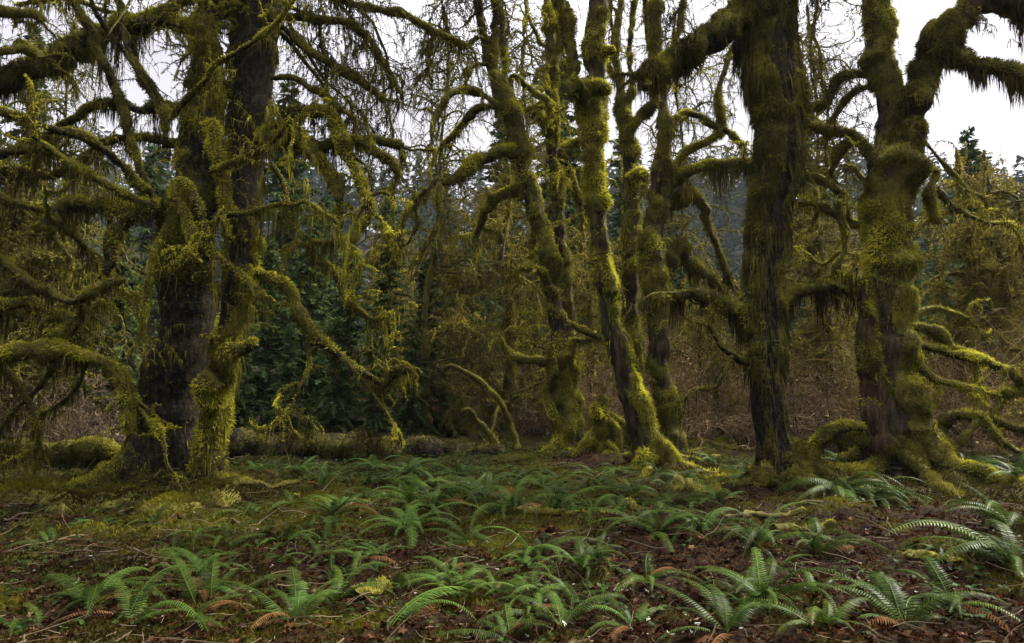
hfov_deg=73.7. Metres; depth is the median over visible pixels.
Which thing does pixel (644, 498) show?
sword fern
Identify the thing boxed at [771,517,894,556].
sword fern
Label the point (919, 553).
fallen stick
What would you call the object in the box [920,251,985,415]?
spruce tree
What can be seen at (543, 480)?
sword fern
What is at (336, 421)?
spruce tree
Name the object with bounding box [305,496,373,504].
sword fern
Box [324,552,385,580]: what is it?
sword fern
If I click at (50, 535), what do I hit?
sword fern
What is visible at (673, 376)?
leafless shrub
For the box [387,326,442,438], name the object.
spruce tree
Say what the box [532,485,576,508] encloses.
sword fern
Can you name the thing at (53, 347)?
drooping maple
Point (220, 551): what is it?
sword fern
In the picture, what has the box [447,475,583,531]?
sword fern
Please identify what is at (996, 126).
sky
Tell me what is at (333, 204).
spruce tree
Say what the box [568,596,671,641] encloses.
sword fern
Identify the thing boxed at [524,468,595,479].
sword fern
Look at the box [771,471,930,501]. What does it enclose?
sword fern
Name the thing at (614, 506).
sword fern
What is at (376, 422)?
spruce tree
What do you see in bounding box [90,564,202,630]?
sword fern
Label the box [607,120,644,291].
spruce tree
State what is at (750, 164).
licorice fern
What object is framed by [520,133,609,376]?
spruce tree
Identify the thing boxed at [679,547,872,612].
sword fern
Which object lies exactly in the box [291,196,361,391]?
spruce tree
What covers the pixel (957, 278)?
spruce tree
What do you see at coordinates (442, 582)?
sword fern
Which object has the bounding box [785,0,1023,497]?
twin stem maple
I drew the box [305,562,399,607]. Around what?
sword fern
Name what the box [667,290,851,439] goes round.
leafless shrub
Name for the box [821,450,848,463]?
sword fern
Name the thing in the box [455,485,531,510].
sword fern
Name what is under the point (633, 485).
sword fern
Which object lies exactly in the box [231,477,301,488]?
fallen stick
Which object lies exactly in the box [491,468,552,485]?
sword fern
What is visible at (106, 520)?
sword fern
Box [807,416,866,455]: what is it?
mossy branch
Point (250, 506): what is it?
sword fern
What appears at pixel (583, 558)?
sword fern
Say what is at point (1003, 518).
sword fern
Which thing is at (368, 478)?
sword fern
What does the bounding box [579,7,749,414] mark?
mossy tree
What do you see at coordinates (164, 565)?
sword fern
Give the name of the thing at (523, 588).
sword fern
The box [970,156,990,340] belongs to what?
spruce tree
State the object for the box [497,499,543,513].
sword fern
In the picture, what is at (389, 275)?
spruce tree
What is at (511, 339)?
mossy tree
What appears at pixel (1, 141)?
spruce tree
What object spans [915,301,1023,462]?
leafless shrub
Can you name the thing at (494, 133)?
spruce tree
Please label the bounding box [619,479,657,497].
sword fern
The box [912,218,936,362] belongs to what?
spruce tree
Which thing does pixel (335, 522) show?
sword fern
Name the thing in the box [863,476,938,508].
sword fern
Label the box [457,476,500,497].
sword fern
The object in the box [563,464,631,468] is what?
fallen stick
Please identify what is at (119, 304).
spruce tree
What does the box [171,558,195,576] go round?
sword fern
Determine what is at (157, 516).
sword fern
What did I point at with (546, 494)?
sword fern
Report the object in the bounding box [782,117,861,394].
spruce tree
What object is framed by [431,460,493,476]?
sword fern
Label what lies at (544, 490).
sword fern
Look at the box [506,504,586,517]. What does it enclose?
fallen stick
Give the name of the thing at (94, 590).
sword fern
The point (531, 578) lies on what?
sword fern
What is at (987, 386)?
leafless shrub
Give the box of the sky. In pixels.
[0,0,1023,231]
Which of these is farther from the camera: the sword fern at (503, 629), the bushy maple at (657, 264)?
the bushy maple at (657, 264)
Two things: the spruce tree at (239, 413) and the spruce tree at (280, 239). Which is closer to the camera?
the spruce tree at (239, 413)
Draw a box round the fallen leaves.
[0,444,1023,642]
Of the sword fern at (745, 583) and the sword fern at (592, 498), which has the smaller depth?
the sword fern at (745, 583)
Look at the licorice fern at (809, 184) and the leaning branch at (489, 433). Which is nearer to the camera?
the licorice fern at (809, 184)
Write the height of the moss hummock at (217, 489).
0.351 m
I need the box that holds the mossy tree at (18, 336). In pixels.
[0,189,75,422]
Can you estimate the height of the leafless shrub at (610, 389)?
5.236 m
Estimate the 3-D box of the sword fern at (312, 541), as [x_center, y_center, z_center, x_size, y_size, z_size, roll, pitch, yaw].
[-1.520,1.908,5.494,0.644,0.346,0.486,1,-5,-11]
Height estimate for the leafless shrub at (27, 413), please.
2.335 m
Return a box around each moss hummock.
[0,475,80,505]
[42,482,143,510]
[132,490,208,519]
[183,477,245,506]
[689,437,709,446]
[710,436,739,448]
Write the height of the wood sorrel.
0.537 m
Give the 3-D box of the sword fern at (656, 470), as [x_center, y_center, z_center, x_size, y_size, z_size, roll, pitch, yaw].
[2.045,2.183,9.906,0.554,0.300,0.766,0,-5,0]
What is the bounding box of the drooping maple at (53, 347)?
[0,0,196,491]
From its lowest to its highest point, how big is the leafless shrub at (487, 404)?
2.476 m
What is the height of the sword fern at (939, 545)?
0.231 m
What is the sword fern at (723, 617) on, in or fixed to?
on the forest floor ground
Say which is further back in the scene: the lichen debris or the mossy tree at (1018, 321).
the mossy tree at (1018, 321)
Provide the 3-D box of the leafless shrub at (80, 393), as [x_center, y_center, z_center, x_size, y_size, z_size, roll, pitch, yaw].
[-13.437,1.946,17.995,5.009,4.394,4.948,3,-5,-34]
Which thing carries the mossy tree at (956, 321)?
on the forest floor ground
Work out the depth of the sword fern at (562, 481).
8.53 m
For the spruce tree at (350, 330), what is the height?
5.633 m
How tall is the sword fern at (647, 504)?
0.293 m
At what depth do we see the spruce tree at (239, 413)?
15.10 m
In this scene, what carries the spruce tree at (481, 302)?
on the forest floor ground
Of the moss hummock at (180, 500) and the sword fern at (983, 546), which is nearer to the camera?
the sword fern at (983, 546)
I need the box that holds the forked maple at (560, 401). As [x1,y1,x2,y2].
[358,0,612,453]
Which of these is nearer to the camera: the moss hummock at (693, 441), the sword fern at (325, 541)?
the sword fern at (325, 541)
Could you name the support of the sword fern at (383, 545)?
on the forest floor ground
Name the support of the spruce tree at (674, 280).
on the forest floor ground
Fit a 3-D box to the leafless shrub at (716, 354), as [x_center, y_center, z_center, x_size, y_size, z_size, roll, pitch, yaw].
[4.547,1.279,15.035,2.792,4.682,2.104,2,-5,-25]
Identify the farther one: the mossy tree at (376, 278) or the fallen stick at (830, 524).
the mossy tree at (376, 278)
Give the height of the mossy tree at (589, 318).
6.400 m
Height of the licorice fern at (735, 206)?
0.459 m
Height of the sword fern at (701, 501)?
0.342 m
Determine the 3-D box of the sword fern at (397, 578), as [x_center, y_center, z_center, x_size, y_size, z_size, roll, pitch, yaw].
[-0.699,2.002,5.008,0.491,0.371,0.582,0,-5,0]
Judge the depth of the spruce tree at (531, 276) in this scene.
20.98 m
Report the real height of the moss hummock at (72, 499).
0.323 m
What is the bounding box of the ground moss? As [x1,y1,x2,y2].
[0,441,1023,642]
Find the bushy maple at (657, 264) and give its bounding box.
[621,0,752,455]
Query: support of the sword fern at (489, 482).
on the forest floor ground
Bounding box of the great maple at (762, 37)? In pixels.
[608,0,902,502]
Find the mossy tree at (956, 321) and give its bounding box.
[852,140,1023,441]
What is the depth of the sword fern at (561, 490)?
7.33 m
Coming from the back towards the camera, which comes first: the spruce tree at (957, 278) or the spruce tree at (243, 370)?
the spruce tree at (957, 278)
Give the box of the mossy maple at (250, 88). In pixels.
[0,0,514,482]
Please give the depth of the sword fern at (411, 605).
4.41 m
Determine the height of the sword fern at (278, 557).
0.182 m
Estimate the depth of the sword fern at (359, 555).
5.54 m
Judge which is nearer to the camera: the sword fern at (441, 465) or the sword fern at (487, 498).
the sword fern at (487, 498)
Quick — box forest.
[4,126,1023,360]
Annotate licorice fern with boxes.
[722,193,753,226]
[723,159,759,180]
[755,327,778,353]
[795,168,821,194]
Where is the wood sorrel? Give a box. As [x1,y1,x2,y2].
[0,439,1023,642]
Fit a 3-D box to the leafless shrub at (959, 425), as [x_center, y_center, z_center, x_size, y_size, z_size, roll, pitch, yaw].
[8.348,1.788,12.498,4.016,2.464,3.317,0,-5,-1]
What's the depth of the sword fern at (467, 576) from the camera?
4.83 m
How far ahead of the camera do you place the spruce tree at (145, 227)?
29.40 m
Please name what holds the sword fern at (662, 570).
on the forest floor ground
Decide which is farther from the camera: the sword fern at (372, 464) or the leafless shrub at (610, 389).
the leafless shrub at (610, 389)
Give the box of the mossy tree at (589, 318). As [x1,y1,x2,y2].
[516,218,621,427]
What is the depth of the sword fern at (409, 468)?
10.15 m
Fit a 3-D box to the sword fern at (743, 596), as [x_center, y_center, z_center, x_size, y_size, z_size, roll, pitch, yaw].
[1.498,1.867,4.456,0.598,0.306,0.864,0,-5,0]
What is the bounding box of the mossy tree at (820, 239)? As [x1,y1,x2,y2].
[733,0,918,420]
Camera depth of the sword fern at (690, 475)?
9.46 m
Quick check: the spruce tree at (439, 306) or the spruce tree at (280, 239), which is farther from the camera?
the spruce tree at (439, 306)
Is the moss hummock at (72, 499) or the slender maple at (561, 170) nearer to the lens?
the moss hummock at (72, 499)
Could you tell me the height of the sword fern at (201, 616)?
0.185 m
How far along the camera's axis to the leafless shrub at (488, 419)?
16.98 m
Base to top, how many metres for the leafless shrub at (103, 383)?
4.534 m
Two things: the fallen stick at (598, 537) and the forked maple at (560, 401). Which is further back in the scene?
the forked maple at (560, 401)
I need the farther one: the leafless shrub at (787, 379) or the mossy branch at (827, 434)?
the leafless shrub at (787, 379)
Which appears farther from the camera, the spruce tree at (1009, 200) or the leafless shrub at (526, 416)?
the spruce tree at (1009, 200)
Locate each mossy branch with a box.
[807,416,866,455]
[935,388,1023,448]
[952,414,1003,464]
[979,414,1023,466]
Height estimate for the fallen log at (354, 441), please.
1.133 m
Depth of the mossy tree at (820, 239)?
15.81 m
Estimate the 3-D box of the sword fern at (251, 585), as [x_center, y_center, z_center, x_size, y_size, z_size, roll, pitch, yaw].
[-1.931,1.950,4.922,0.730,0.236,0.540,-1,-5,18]
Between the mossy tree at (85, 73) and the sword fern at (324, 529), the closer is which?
the sword fern at (324, 529)
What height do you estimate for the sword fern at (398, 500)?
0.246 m
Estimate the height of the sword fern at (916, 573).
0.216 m
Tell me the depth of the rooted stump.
11.33 m
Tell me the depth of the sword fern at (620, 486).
8.26 m
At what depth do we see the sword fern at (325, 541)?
5.89 m
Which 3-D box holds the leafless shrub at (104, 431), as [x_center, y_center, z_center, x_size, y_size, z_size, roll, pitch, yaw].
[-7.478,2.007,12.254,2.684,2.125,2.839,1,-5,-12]
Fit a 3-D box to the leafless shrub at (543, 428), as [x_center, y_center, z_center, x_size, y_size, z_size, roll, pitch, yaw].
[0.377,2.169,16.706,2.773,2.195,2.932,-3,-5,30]
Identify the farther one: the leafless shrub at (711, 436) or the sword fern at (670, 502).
the leafless shrub at (711, 436)
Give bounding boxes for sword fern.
[0,603,112,635]
[2,527,69,549]
[33,567,198,623]
[70,516,121,526]
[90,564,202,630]
[123,499,172,527]
[143,530,212,557]
[146,552,243,575]
[155,543,212,563]
[163,520,241,541]
[168,552,243,604]
[169,547,248,572]
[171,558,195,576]
[181,519,264,546]
[182,574,291,600]
[190,594,249,630]
[199,538,247,556]
[208,501,284,518]
[213,567,355,628]
[226,524,317,551]
[245,461,278,476]
[253,553,297,568]
[265,490,318,516]
[275,456,321,474]
[278,491,383,524]
[278,533,353,567]
[284,517,354,551]
[301,460,354,488]
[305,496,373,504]
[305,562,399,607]
[311,514,357,530]
[314,547,394,572]
[315,533,373,550]
[321,494,360,505]
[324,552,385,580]
[340,487,416,498]
[340,490,386,500]
[341,454,407,471]
[342,542,410,558]
[346,540,381,550]
[357,474,398,483]
[357,502,485,546]
[368,475,451,505]
[369,477,497,522]
[372,457,438,473]
[375,484,431,505]
[381,473,417,485]
[384,572,444,597]
[388,586,478,626]
[394,472,466,490]
[395,468,449,489]
[399,569,479,584]
[404,563,485,597]
[416,556,495,581]
[416,565,496,597]
[417,458,482,474]
[417,520,495,546]
[418,472,444,478]
[421,479,496,494]
[430,472,521,496]
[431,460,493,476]
[433,603,552,642]
[445,480,513,500]
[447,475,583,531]
[451,472,493,480]
[451,570,540,595]
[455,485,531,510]
[455,574,542,596]
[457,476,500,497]
[468,574,559,617]
[469,465,514,477]
[477,590,566,635]
[479,592,630,641]
[480,526,608,563]
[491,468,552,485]
[493,571,566,607]
[495,554,555,573]
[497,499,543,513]
[502,487,568,508]
[503,538,548,555]
[511,471,575,490]
[515,479,579,492]
[521,483,586,494]
[521,571,614,611]
[522,539,626,586]
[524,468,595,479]
[528,582,572,608]
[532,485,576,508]
[534,482,632,517]
[555,532,627,559]
[558,463,623,475]
[563,492,615,505]
[563,494,627,516]
[563,538,625,569]
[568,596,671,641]
[569,467,641,496]
[573,579,619,595]
[576,507,726,555]
[590,495,636,514]
[591,483,659,502]
[596,461,658,479]
[600,497,651,511]
[610,491,656,501]
[610,553,704,603]
[614,479,653,496]
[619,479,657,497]
[632,472,702,486]
[632,501,676,515]
[633,501,657,511]
[636,577,791,642]
[637,463,660,478]
[638,486,683,502]
[640,488,728,510]
[641,507,779,551]
[645,469,706,481]
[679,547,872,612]
[680,481,749,501]
[687,497,713,507]
[688,451,748,467]
[691,580,796,621]
[699,502,855,559]
[711,567,785,611]
[716,465,784,485]
[729,597,882,637]
[751,547,811,575]
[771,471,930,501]
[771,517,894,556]
[791,571,860,603]
[806,571,1010,628]
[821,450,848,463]
[833,572,909,603]
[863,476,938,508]
[885,519,1023,578]
[885,569,965,586]
[909,539,950,562]
[914,556,1019,625]
[938,480,1023,529]
[957,452,1017,470]
[968,454,1020,468]
[972,453,1023,476]
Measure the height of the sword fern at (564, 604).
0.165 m
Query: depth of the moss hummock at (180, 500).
7.17 m
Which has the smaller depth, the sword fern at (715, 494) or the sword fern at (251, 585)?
the sword fern at (251, 585)
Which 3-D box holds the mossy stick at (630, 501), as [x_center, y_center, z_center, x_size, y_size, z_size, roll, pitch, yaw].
[1.021,2.001,7.165,0.597,0.291,0.210,1,-5,-15]
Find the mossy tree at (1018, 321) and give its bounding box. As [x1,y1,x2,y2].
[960,261,1023,376]
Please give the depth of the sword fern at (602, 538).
5.51 m
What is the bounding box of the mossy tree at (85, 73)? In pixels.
[0,3,151,423]
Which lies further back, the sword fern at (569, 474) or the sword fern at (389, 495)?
the sword fern at (569, 474)
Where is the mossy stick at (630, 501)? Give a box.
[601,497,636,513]
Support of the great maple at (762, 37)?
on the forest floor ground
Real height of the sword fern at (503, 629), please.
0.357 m
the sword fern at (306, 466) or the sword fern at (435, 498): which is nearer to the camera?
the sword fern at (435, 498)
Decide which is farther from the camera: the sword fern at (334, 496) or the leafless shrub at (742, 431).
the leafless shrub at (742, 431)
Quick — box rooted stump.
[571,393,631,457]
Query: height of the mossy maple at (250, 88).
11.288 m
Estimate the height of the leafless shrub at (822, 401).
2.968 m
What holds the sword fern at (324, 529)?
on the forest floor ground
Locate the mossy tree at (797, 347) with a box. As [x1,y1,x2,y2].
[729,161,862,437]
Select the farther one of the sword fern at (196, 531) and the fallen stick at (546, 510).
the fallen stick at (546, 510)
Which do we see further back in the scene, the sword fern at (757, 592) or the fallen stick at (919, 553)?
the fallen stick at (919, 553)
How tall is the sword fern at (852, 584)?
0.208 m
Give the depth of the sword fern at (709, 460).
10.70 m
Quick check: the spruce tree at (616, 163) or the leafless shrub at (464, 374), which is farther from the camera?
the spruce tree at (616, 163)
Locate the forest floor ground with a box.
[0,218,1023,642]
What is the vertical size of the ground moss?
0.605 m
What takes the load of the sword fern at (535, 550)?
on the forest floor ground
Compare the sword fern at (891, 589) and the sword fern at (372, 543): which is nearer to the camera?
the sword fern at (891, 589)
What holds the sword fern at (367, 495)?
on the forest floor ground
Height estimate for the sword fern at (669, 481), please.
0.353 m
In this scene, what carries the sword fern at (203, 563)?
on the forest floor ground
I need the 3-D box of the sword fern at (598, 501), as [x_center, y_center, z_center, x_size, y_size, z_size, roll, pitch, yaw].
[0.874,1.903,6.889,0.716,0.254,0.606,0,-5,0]
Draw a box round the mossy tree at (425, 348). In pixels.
[323,0,543,434]
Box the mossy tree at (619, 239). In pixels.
[576,204,692,404]
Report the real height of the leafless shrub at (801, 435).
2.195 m
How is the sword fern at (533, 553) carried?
on the forest floor ground
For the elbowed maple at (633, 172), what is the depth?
13.77 m
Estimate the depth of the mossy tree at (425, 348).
16.08 m
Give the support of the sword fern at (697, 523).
on the forest floor ground
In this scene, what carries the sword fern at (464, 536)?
on the forest floor ground
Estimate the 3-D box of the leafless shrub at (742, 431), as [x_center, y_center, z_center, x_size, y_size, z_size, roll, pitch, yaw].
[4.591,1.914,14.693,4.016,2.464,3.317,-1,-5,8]
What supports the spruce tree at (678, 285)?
on the forest floor ground
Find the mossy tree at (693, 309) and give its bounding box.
[667,259,742,415]
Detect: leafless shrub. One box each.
[0,327,115,420]
[0,363,136,444]
[0,369,90,441]
[0,380,116,442]
[0,385,75,438]
[21,376,132,444]
[58,319,158,423]
[83,367,108,406]
[400,316,525,417]
[429,363,503,429]
[437,385,542,433]
[470,341,620,434]
[473,374,589,435]
[496,353,646,441]
[514,290,743,437]
[520,344,613,421]
[583,337,734,423]
[585,323,749,438]
[587,319,807,444]
[601,340,815,449]
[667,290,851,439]
[670,276,753,439]
[682,362,813,449]
[705,307,847,412]
[735,368,861,452]
[743,329,966,448]
[745,321,935,438]
[796,306,1023,467]
[850,274,1023,455]
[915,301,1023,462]
[923,364,1023,459]
[932,323,1023,456]
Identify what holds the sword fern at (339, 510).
on the forest floor ground
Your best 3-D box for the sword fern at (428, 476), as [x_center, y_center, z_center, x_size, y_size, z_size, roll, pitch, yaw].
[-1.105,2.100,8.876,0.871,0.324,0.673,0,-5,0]
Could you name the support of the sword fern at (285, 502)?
on the forest floor ground
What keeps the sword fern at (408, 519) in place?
on the forest floor ground
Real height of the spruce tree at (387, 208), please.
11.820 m
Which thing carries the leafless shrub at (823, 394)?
on the forest floor ground
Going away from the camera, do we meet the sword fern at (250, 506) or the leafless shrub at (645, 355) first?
the sword fern at (250, 506)
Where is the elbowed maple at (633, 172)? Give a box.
[551,0,678,446]
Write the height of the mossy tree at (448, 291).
6.730 m
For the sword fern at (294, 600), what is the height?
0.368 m
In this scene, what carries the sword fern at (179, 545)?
on the forest floor ground
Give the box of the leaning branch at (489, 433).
[461,406,498,443]
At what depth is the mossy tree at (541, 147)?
18.98 m
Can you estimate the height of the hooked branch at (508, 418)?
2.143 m
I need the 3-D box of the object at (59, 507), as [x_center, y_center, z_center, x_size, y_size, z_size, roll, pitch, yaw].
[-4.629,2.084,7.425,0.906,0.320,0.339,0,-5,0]
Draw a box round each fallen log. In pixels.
[0,430,121,467]
[225,425,505,462]
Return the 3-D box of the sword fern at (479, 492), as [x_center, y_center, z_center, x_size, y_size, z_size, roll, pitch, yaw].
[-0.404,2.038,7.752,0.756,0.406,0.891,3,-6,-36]
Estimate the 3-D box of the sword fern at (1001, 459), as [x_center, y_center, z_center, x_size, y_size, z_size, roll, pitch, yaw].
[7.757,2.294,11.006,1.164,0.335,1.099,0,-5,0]
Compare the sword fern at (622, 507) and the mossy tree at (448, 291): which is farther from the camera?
the mossy tree at (448, 291)
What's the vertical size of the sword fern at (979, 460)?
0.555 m
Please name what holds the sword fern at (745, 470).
on the forest floor ground
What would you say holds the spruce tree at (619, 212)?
on the forest floor ground
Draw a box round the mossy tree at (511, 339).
[427,157,592,442]
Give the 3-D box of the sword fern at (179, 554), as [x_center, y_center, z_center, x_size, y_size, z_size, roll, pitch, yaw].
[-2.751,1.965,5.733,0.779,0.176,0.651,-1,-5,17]
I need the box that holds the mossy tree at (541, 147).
[437,0,588,419]
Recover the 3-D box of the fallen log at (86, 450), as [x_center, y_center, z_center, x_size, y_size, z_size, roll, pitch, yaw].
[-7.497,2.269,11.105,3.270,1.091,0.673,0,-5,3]
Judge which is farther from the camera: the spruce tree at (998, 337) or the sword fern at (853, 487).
the spruce tree at (998, 337)
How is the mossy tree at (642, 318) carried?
on the forest floor ground
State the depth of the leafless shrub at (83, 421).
13.08 m
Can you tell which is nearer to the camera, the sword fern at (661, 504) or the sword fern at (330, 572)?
the sword fern at (330, 572)
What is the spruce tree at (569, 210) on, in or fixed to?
on the forest floor ground
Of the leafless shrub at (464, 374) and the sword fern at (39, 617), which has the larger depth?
the leafless shrub at (464, 374)
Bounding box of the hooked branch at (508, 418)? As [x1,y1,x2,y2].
[441,363,521,447]
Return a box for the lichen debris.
[24,455,1020,641]
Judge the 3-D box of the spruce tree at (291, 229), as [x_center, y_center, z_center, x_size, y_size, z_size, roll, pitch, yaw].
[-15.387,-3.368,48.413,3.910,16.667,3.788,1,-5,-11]
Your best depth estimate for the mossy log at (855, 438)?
9.70 m
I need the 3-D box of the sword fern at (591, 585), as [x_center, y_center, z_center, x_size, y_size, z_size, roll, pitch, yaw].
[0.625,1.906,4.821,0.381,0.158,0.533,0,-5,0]
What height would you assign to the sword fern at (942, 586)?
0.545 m
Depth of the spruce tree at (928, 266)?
60.51 m
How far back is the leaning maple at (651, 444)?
10.74 m
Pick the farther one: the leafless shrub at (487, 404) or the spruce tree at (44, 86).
the spruce tree at (44, 86)
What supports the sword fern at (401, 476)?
on the forest floor ground
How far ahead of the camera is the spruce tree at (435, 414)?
16.91 m
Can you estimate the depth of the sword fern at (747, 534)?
5.95 m
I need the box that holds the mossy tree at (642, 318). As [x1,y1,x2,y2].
[592,281,684,431]
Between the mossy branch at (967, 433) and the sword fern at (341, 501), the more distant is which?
the mossy branch at (967, 433)
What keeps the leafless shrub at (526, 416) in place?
on the forest floor ground
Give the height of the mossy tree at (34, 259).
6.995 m
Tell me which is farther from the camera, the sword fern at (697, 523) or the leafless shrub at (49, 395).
the leafless shrub at (49, 395)
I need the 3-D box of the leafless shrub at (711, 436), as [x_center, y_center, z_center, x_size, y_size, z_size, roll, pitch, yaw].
[4.106,1.896,15.800,5.169,4.534,5.105,-2,-5,25]
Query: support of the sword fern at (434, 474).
on the forest floor ground
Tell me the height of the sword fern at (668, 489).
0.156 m
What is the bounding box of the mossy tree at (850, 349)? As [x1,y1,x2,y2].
[783,215,932,399]
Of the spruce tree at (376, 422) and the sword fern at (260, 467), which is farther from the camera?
the spruce tree at (376, 422)
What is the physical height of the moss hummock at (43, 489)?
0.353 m
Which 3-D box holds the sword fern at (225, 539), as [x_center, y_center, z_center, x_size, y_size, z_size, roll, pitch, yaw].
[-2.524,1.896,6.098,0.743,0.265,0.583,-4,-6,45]
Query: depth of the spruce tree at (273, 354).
17.10 m
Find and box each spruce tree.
[0,25,61,331]
[0,117,14,209]
[0,187,71,416]
[23,181,139,419]
[70,228,152,429]
[93,144,169,385]
[211,303,261,427]
[216,278,260,376]
[217,80,353,397]
[230,334,268,429]
[231,238,318,433]
[258,326,316,434]
[269,217,353,429]
[280,163,317,362]
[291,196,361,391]
[299,244,395,432]
[304,319,363,432]
[317,189,346,322]
[345,187,418,379]
[348,337,398,434]
[352,225,421,430]
[372,186,403,347]
[383,260,467,437]
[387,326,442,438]
[428,167,457,366]
[435,231,501,423]
[436,232,504,384]
[478,80,526,371]
[498,258,547,413]
[515,0,603,360]
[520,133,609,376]
[584,170,672,388]
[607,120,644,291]
[641,205,729,381]
[666,266,709,383]
[708,249,745,381]
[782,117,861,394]
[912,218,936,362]
[915,202,946,357]
[918,126,1023,378]
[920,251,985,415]
[946,215,972,344]
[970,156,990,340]
[985,233,1023,358]
[1002,178,1023,356]
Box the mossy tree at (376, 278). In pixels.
[342,221,445,400]
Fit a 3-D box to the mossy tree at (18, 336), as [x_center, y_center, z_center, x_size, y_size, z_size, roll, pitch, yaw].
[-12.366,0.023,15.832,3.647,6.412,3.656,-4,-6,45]
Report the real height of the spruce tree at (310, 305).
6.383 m
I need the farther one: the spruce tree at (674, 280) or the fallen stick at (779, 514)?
the spruce tree at (674, 280)
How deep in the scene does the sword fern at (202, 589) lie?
4.73 m
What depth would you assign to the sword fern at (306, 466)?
9.76 m
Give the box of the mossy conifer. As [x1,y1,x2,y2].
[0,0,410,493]
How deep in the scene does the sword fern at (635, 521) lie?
6.06 m
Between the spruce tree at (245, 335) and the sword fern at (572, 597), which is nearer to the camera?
the sword fern at (572, 597)
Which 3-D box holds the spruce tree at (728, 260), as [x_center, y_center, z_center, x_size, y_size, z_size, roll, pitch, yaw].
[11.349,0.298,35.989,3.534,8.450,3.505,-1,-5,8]
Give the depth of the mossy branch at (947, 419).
10.47 m
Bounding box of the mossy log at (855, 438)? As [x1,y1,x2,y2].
[834,431,868,458]
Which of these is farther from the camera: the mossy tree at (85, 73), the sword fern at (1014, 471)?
the mossy tree at (85, 73)
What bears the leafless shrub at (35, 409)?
on the forest floor ground
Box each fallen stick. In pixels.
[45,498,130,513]
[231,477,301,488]
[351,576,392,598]
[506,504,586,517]
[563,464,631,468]
[588,531,629,545]
[668,474,722,494]
[722,506,806,519]
[770,518,836,531]
[895,549,964,562]
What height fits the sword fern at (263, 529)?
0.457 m
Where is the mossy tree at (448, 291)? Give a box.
[389,221,535,436]
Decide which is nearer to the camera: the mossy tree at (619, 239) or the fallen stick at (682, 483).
the fallen stick at (682, 483)
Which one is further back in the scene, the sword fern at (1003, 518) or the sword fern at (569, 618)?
the sword fern at (1003, 518)
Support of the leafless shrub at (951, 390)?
on the forest floor ground
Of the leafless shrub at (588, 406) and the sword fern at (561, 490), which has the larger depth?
the leafless shrub at (588, 406)
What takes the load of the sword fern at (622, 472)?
on the forest floor ground
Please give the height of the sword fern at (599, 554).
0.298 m
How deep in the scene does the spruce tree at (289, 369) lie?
14.88 m
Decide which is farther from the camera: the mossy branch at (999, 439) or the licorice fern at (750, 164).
the mossy branch at (999, 439)
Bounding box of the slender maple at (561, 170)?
[507,0,619,446]
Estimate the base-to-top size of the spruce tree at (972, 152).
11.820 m
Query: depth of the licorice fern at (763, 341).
8.82 m
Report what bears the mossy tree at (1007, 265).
on the forest floor ground
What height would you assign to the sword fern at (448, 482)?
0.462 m
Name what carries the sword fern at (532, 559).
on the forest floor ground
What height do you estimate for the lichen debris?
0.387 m
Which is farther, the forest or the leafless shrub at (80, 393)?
the forest
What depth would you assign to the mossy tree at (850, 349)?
18.09 m
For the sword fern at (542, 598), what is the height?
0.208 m
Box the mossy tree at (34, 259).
[0,154,149,438]
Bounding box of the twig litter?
[0,442,1023,642]
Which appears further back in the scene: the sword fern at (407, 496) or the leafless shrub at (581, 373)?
the leafless shrub at (581, 373)
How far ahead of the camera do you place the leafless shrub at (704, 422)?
13.99 m
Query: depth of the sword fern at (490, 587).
4.75 m
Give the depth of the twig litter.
5.46 m
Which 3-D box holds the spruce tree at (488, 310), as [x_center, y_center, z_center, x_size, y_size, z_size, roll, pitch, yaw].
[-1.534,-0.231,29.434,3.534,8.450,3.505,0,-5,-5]
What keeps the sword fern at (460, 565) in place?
on the forest floor ground
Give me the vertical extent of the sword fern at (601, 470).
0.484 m
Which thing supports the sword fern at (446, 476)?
on the forest floor ground
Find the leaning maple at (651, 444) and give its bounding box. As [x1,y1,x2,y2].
[550,0,718,476]
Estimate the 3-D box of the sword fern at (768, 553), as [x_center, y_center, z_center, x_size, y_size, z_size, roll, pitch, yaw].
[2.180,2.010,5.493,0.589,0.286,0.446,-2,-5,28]
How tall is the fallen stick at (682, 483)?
0.318 m
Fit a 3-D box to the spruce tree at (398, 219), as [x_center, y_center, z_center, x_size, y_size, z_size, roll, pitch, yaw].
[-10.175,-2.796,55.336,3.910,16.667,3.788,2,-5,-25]
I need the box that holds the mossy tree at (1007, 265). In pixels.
[913,158,1023,455]
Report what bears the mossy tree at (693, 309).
on the forest floor ground
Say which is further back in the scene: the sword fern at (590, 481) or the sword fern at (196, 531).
the sword fern at (590, 481)
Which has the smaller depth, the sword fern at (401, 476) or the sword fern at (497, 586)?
the sword fern at (497, 586)
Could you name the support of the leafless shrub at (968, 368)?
on the forest floor ground
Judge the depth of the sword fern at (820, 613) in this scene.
4.00 m
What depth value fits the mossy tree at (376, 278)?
20.76 m
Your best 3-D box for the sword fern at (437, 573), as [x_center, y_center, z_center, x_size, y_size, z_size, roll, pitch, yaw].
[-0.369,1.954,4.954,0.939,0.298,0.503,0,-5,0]
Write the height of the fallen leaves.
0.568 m
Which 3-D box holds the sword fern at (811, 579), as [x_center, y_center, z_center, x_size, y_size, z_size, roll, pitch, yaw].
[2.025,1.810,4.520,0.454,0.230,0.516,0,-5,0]
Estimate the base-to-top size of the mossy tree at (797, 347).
7.030 m
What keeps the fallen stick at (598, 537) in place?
on the forest floor ground

